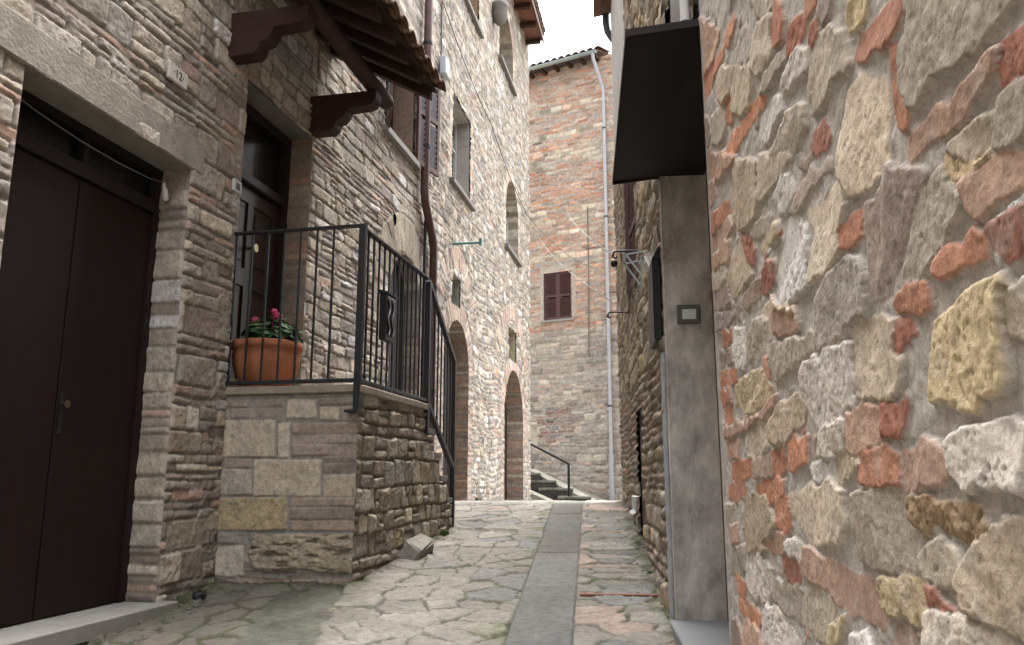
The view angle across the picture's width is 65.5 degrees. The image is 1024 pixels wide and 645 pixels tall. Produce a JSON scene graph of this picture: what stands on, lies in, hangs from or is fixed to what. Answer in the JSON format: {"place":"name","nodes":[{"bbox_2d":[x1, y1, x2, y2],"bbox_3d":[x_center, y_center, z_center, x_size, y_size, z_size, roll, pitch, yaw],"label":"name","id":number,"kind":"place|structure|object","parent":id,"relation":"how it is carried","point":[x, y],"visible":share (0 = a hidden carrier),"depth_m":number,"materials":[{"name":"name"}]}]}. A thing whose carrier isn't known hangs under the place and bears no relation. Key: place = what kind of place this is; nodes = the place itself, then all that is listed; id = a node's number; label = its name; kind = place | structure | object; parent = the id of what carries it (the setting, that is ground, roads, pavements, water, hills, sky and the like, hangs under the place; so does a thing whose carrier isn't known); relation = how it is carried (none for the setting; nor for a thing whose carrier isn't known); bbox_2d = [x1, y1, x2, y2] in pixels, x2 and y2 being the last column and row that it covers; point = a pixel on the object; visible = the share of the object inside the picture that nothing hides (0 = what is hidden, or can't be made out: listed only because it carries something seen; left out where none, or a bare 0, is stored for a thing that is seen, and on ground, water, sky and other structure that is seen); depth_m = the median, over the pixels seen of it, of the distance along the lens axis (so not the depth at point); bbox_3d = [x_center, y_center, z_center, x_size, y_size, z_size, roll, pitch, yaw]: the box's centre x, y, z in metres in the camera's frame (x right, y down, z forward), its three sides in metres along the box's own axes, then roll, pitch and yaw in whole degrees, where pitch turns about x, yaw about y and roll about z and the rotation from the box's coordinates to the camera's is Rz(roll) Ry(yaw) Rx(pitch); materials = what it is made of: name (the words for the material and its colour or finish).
{"place":"outdoors","nodes":[
{"label":"outdoors","id":0,"kind":"place"},
{"bbox_2d":[78,499,676,644],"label":"street paving","id":1,"kind":"structure","parent":0,"point":[466,586],"depth_m":4.70,"materials":[{"name":"grey stone"}]},
{"bbox_2d":[192,589,205,599],"bbox_3d":[-1.905,1.663,4.841,0.074,0.077,0.098,0,-11,0],"label":"loose stone","id":2,"kind":"object","parent":1,"relation":"on","point":[199,594],"visible":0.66,"depth_m":4.81,"materials":[{"name":"grey stone"}]},
{"bbox_2d":[88,509,655,644],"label":"grit","id":3,"kind":"object","parent":1,"relation":"on","point":[140,622],"visible":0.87,"depth_m":4.71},
{"bbox_2d":[399,533,434,559],"bbox_3d":[-0.700,1.707,6.000,0.175,0.221,0.359,-3,-11,17],"label":"loose stone","id":4,"kind":"object","parent":1,"relation":"on","point":[419,546],"visible":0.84,"depth_m":5.89,"materials":[{"name":"grey stone"}]},
{"bbox_2d":[439,528,449,536],"bbox_3d":[-0.587,1.813,6.877,0.106,0.098,0.113,0,-11,0],"label":"weed","id":5,"kind":"object","parent":1,"relation":"on","point":[444,533],"visible":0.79,"depth_m":6.85,"materials":[{"name":"green plant"}]},
{"bbox_2d":[504,500,584,644],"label":"drain strip","id":6,"kind":"object","parent":1,"relation":"on","point":[545,612],"visible":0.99,"depth_m":4.98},
{"bbox_2d":[530,469,595,500],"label":"stone stairs","id":7,"kind":"structure","parent":1,"relation":"on","point":[544,486],"depth_m":18.44,"materials":[{"name":"grey stone"}]},
{"bbox_2d":[530,443,569,495],"bbox_3d":[0.607,3.353,18.428,1.538,1.675,0.074,-4,-12,21],"label":"stair handrail","id":8,"kind":"object","parent":7,"relation":"on","point":[560,459],"visible":0.58,"depth_m":18.19,"materials":[{"name":"black metal"}]},
{"bbox_2d":[579,593,659,598],"bbox_3d":[0.665,1.645,4.742,0.526,0.062,0.043,-1,-11,3],"label":"street brick line","id":9,"kind":"object","parent":1,"relation":"on","point":[655,596],"visible":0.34,"depth_m":4.74,"materials":[{"name":"stone"}]},
{"bbox_2d":[531,468,604,499],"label":"sloping footway","id":10,"kind":"structure","parent":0,"point":[590,494],"depth_m":20.73,"materials":[{"name":"stone"}]},
{"bbox_2d":[529,0,611,65],"label":"sky","id":11,"kind":"structure","parent":0,"point":[570,26],"materials":[{"name":"white"}]},
{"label":"ground","id":12,"kind":"structure","parent":0,"visible":0},
{"bbox_2d":[0,0,440,644],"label":"stone house","id":13,"kind":"structure","parent":12,"relation":"on","point":[116,288],"depth_m":4.82,"materials":[{"name":"beige stone"}]},
{"bbox_2d":[0,88,162,626],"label":"garage door","id":14,"kind":"structure","parent":13,"relation":"in","point":[78,255],"depth_m":4.32,"materials":[{"name":"brown wood"}]},
{"bbox_2d":[21,99,168,200],"bbox_3d":[-2.305,-0.949,4.447,0.037,0.135,1.269,-2,-11,11],"label":"hanging cord","id":15,"kind":"object","parent":13,"relation":"attached to","point":[165,197],"visible":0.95,"depth_m":4.53,"materials":[{"name":"white plastic"}]},
{"bbox_2d":[166,61,187,90],"bbox_3d":[-2.094,-1.542,4.982,0.026,0.110,0.192,-2,-11,11],"label":"house number","id":16,"kind":"object","parent":13,"relation":"attached to","point":[176,75],"visible":1,"depth_m":4.96,"materials":[{"name":"white ceramic"}]},
{"bbox_2d":[232,178,241,194],"bbox_3d":[-1.941,-0.960,5.622,0.025,0.090,0.100,-2,-11,11],"label":"doorbell","id":17,"kind":"object","parent":13,"relation":"attached to","point":[236,185],"visible":1,"depth_m":5.60,"materials":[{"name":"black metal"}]},
{"bbox_2d":[229,102,291,377],"bbox_3d":[-2.065,-0.566,6.232,0.150,2.282,1.080,-2,-11,11],"label":"porch door","id":18,"kind":"structure","parent":13,"relation":"in","point":[265,179],"depth_m":6.45,"materials":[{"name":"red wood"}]},
{"bbox_2d":[227,0,445,137],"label":"tiled canopy","id":19,"kind":"object","parent":13,"relation":"attached to","point":[368,41],"visible":1,"depth_m":6.32,"materials":[{"name":"red wood"}]},
{"bbox_2d":[387,262,404,395],"bbox_3d":[-1.420,0.656,9.001,0.050,2.890,0.972,-2,-11,11],"label":"arched door","id":20,"kind":"structure","parent":13,"relation":"in","point":[396,277],"depth_m":9.35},
{"bbox_2d":[386,254,418,400],"bbox_3d":[-1.337,0.646,8.985,0.240,2.903,1.012,-2,-11,11],"label":"arched doorway","id":21,"kind":"structure","parent":13,"relation":"in","point":[406,257],"depth_m":9.55,"materials":[{"name":"stone"}]},
{"bbox_2d":[381,0,440,176],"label":"window","id":22,"kind":"structure","parent":13,"relation":"in","point":[398,126],"depth_m":9.80,"materials":[{"name":"wood"}]},
{"bbox_2d":[420,220,426,401],"bbox_3d":[-1.075,0.355,9.579,0.039,3.300,0.039,0,-11,0],"label":"conduit","id":23,"kind":"object","parent":13,"relation":"attached to","point":[424,246],"visible":0.48,"depth_m":9.76,"materials":[{"name":"brown metal"}]},
{"bbox_2d":[420,0,437,450],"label":"drainpipe","id":24,"kind":"object","parent":13,"relation":"attached to","point":[427,43],"visible":0.53,"depth_m":9.91,"materials":[{"name":"brown metal"}]},
{"bbox_2d":[213,384,452,585],"bbox_3d":[-1.254,1.463,6.292,1.039,1.676,2.368,-2,-11,12],"label":"stone porch","id":25,"kind":"object","parent":12,"relation":"on","point":[319,484],"visible":0.72,"depth_m":5.26,"materials":[{"name":"beige stone"}]},
{"bbox_2d":[231,338,302,386],"bbox_3d":[-1.773,0.323,5.739,0.508,0.351,0.508,0,-11,0],"label":"terracotta pot","id":26,"kind":"object","parent":25,"relation":"on","point":[269,358],"visible":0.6,"depth_m":5.55,"materials":[{"name":"orange ceramic"}]},
{"bbox_2d":[240,308,303,342],"bbox_3d":[-1.746,0.068,5.787,0.453,0.337,0.458,0,-11,0],"label":"geranium","id":27,"kind":"object","parent":26,"relation":"in","point":[272,327],"visible":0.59,"depth_m":5.71,"materials":[{"name":"green plant"}]},
{"bbox_2d":[225,223,456,526],"bbox_3d":[-1.298,0.626,6.431,1.104,2.174,2.407,-2,-11,11],"label":"iron railing","id":28,"kind":"object","parent":25,"relation":"on","point":[430,300],"visible":0.88,"depth_m":5.66,"materials":[{"name":"black metal"}]},
{"bbox_2d":[378,289,397,343],"bbox_3d":[-0.886,-0.041,5.687,0.067,0.360,0.220,-2,-11,11],"label":"letterbox","id":29,"kind":"object","parent":28,"relation":"attached to","point":[387,308],"visible":1,"depth_m":5.62,"materials":[{"name":"black metal"}]},
{"bbox_2d":[431,0,545,501],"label":"tall stone house","id":30,"kind":"structure","parent":12,"relation":"on","point":[483,294],"depth_m":13.57,"materials":[{"name":"beige stone"}]},
{"bbox_2d":[440,2,442,55],"bbox_3d":[-0.983,-5.698,11.378,0.024,4.130,0.072,-2,-11,11],"label":"wall cable","id":31,"kind":"object","parent":30,"relation":"attached to","point":[441,25],"depth_m":11.10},
{"bbox_2d":[440,56,449,80],"bbox_3d":[-0.928,-3.521,11.024,0.093,0.260,0.220,-2,-11,11],"label":"junction box","id":32,"kind":"object","parent":30,"relation":"attached to","point":[444,68],"visible":0.98,"depth_m":10.94,"materials":[{"name":"white plastic"}]},
{"bbox_2d":[443,346,449,496],"bbox_3d":[-1.033,1.354,11.242,0.050,2.770,1.292,-2,-11,11],"label":"arched door","id":33,"kind":"structure","parent":30,"relation":"in","point":[446,470],"depth_m":11.57,"materials":[{"name":"brown wood"}]},
{"bbox_2d":[442,320,468,500],"bbox_3d":[-0.911,1.342,11.220,0.280,2.786,1.334,-2,-11,11],"label":"arched doorway","id":34,"kind":"structure","parent":30,"relation":"in","point":[456,333],"depth_m":11.84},
{"bbox_2d":[451,274,459,307],"bbox_3d":[-0.989,-0.449,11.478,0.338,0.520,0.580,-2,-11,11],"label":"window","id":35,"kind":"structure","parent":30,"relation":"in","point":[455,297],"depth_m":11.70,"materials":[{"name":"grey glass"}]},
{"bbox_2d":[449,94,475,211],"bbox_3d":[-0.883,-2.592,12.101,0.390,1.475,1.340,-2,-11,11],"label":"window","id":36,"kind":"structure","parent":30,"relation":"in","point":[460,179],"depth_m":12.62,"materials":[{"name":"grey stone"}]},
{"bbox_2d":[452,238,481,245],"bbox_3d":[-0.641,-1.138,11.339,0.442,0.100,0.043,-2,-11,11],"label":"clothesline bar","id":37,"kind":"object","parent":30,"relation":"attached to","point":[479,242],"visible":1,"depth_m":11.31,"materials":[{"name":"teal metal"}]},
{"bbox_2d":[464,0,483,38],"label":"window","id":38,"kind":"structure","parent":30,"relation":"in","point":[472,5],"depth_m":13.29,"materials":[{"name":"grey stone"}]},
{"bbox_2d":[442,0,527,215],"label":"power cable","id":39,"kind":"object","parent":30,"relation":"attached to","point":[480,100],"visible":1,"depth_m":13.26,"materials":[{"name":"black rubber"}]},
{"bbox_2d":[505,399,506,499],"bbox_3d":[-0.310,2.306,15.479,0.050,2.710,1.912,-2,-11,11],"label":"arched door","id":40,"kind":"structure","parent":30,"relation":"in","point":[505,399],"depth_m":16.28,"materials":[{"name":"brown wood"}]},
{"bbox_2d":[498,17,516,96],"bbox_3d":[-0.210,-5.585,16.126,0.350,1.411,1.600,-2,-11,11],"label":"window","id":41,"kind":"structure","parent":30,"relation":"in","point":[505,57],"depth_m":16.68,"materials":[{"name":"grey stone"}]},
{"bbox_2d":[508,327,515,362],"bbox_3d":[-0.179,0.449,15.647,0.338,0.700,0.900,-2,-11,11],"label":"window","id":42,"kind":"structure","parent":30,"relation":"in","point":[512,335],"depth_m":16.03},
{"bbox_2d":[504,370,522,499],"bbox_3d":[-0.138,2.294,15.449,0.380,2.723,1.953,-2,-11,11],"label":"arched doorway","id":43,"kind":"structure","parent":30,"relation":"in","point":[514,409],"depth_m":16.33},
{"bbox_2d":[504,182,522,266],"bbox_3d":[-0.092,-2.055,16.074,0.350,1.561,1.540,-2,-11,11],"label":"window","id":44,"kind":"structure","parent":30,"relation":"in","point":[511,245],"depth_m":16.65,"materials":[{"name":"beige stone"}]},
{"bbox_2d":[528,216,597,268],"bbox_3d":[1.362,-1.838,19.748,0.014,0.344,4.582,-5,-12,26],"label":"power cable","id":45,"kind":"object","parent":30,"relation":"attached to","point":[558,247],"visible":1,"depth_m":19.20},
{"bbox_2d":[529,45,622,500],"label":"brick house","id":46,"kind":"structure","parent":12,"relation":"on","point":[569,415],"depth_m":22.23,"materials":[{"name":"brown brick"}]},
{"bbox_2d":[541,270,573,322],"bbox_3d":[1.324,-0.729,22.403,1.020,1.480,0.300,-6,-12,28],"label":"window","id":47,"kind":"structure","parent":46,"relation":"in","point":[557,285],"depth_m":22.36,"materials":[{"name":"brown wood"}]},
{"bbox_2d":[537,235,611,301],"bbox_3d":[0.861,-1.361,15.451,0.012,5.111,14.261,0,-11,-1],"label":"clothesline","id":48,"kind":"object","parent":46,"relation":"attached to","point":[576,277],"visible":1,"depth_m":11.06,"materials":[{"name":"plastic"}]},
{"bbox_2d":[587,206,588,354],"bbox_3d":[2.092,-1.182,21.907,0.063,4.200,0.023,-6,-12,28],"label":"conduit","id":49,"kind":"object","parent":46,"relation":"attached to","point":[588,282],"visible":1,"depth_m":21.86,"materials":[{"name":"grey metal"}]},
{"bbox_2d":[567,212,614,256],"bbox_3d":[1.198,-1.841,14.550,0.012,5.611,15.308,-1,-11,3],"label":"clothesline","id":50,"kind":"object","parent":46,"relation":"attached to","point":[592,240],"visible":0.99,"depth_m":9.21,"materials":[{"name":"plastic"}]},
{"bbox_2d":[591,53,614,499],"bbox_3d":[2.448,-1.495,21.542,0.511,12.476,0.128,8,-13,-35],"label":"drainpipe","id":51,"kind":"object","parent":46,"relation":"attached to","point":[611,475],"visible":0.88,"depth_m":21.47,"materials":[{"name":"grey metal"}]},
{"bbox_2d":[593,0,1023,644],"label":"rubble house","id":52,"kind":"structure","parent":12,"relation":"on","point":[821,412],"depth_m":1.43,"materials":[{"name":"stone"}]},
{"bbox_2d":[602,13,610,41],"bbox_3d":[1.456,-1.386,10.844,0.319,8.000,0.103,0,-11,0],"label":"drainpipe","id":53,"kind":"object","parent":52,"relation":"attached to","point":[606,24],"visible":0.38,"depth_m":11.36,"materials":[{"name":"grey metal"}]},
{"bbox_2d":[607,311,628,318],"bbox_3d":[1.064,-0.074,7.885,0.252,0.076,0.016,-1,-11,5],"label":"iron hook","id":54,"kind":"object","parent":52,"relation":"attached to","point":[616,312],"visible":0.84,"depth_m":7.88,"materials":[{"name":"black metal"}]},
{"bbox_2d":[610,250,637,266],"bbox_3d":[0.904,-0.501,6.252,0.263,0.138,0.056,0,-11,0],"label":"iron hook","id":55,"kind":"object","parent":52,"relation":"attached to","point":[613,263],"visible":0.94,"depth_m":6.25,"materials":[{"name":"black metal"}]},
{"bbox_2d":[629,496,638,518],"bbox_3d":[0.994,1.509,6.504,0.070,0.184,0.218,-4,-12,19],"label":"waste pipe","id":56,"kind":"object","parent":52,"relation":"attached to","point":[633,511],"visible":1,"depth_m":6.55,"materials":[{"name":"white plastic"}]},
{"bbox_2d":[624,250,644,286],"bbox_3d":[0.891,-0.389,5.788,0.141,0.209,0.262,-1,-11,5],"label":"drying bracket","id":57,"kind":"object","parent":52,"relation":"attached to","point":[634,265],"visible":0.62,"depth_m":5.74,"materials":[{"name":"grey metal"}]},
{"bbox_2d":[624,177,658,312],"bbox_3d":[1.166,-0.783,7.245,0.270,1.130,1.400,-1,-11,5],"label":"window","id":58,"kind":"structure","parent":52,"relation":"in","point":[630,217],"depth_m":7.15,"materials":[{"name":"brown wood"}]},
{"bbox_2d":[639,408,646,525],"bbox_3d":[1.225,1.446,6.450,0.288,1.570,0.800,-1,-11,5],"label":"cellar door","id":59,"kind":"structure","parent":52,"relation":"in","point":[641,418],"depth_m":6.85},
{"bbox_2d":[647,245,662,348],"bbox_3d":[0.837,-0.140,4.674,0.046,0.550,0.345,-1,-11,5],"label":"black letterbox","id":60,"kind":"object","parent":52,"relation":"attached to","point":[655,307],"visible":0.97,"depth_m":4.53,"materials":[{"name":"metal"}]},
{"bbox_2d":[638,251,653,273],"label":"folded letters","id":61,"kind":"object","parent":60,"relation":"in","point":[643,264],"visible":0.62,"depth_m":4.71,"materials":[{"name":"white paper"}]},
{"bbox_2d":[612,19,706,184],"bbox_3d":[0.766,-0.977,3.804,0.521,0.062,1.588,-1,-11,5],"label":"metal canopy","id":62,"kind":"object","parent":52,"relation":"attached to","point":[660,131],"visible":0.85,"depth_m":3.68,"materials":[{"name":"black metal"}]},
{"bbox_2d":[669,0,698,22],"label":"window","id":63,"kind":"structure","parent":52,"relation":"in","point":[674,7],"depth_m":4.08,"materials":[{"name":"grey paint"}]},
{"bbox_2d":[679,0,689,20],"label":"white pipe","id":64,"kind":"object","parent":52,"relation":"attached to","point":[684,10],"visible":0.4,"depth_m":3.06,"materials":[{"name":"plastic"}]},
{"bbox_2d":[676,305,700,323],"bbox_3d":[0.974,-0.046,4.396,0.125,0.104,0.030,-1,-11,5],"label":"entrance bell","id":65,"kind":"object","parent":52,"relation":"attached to","point":[688,314],"visible":1,"depth_m":4.38,"materials":[{"name":"grey metal"}]},
{"bbox_2d":[706,169,728,621],"bbox_3d":[1.060,0.181,3.549,0.050,2.447,1.585,-1,-11,5],"label":"house door","id":66,"kind":"structure","parent":52,"relation":"in","point":[706,169],"depth_m":4.28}
]}

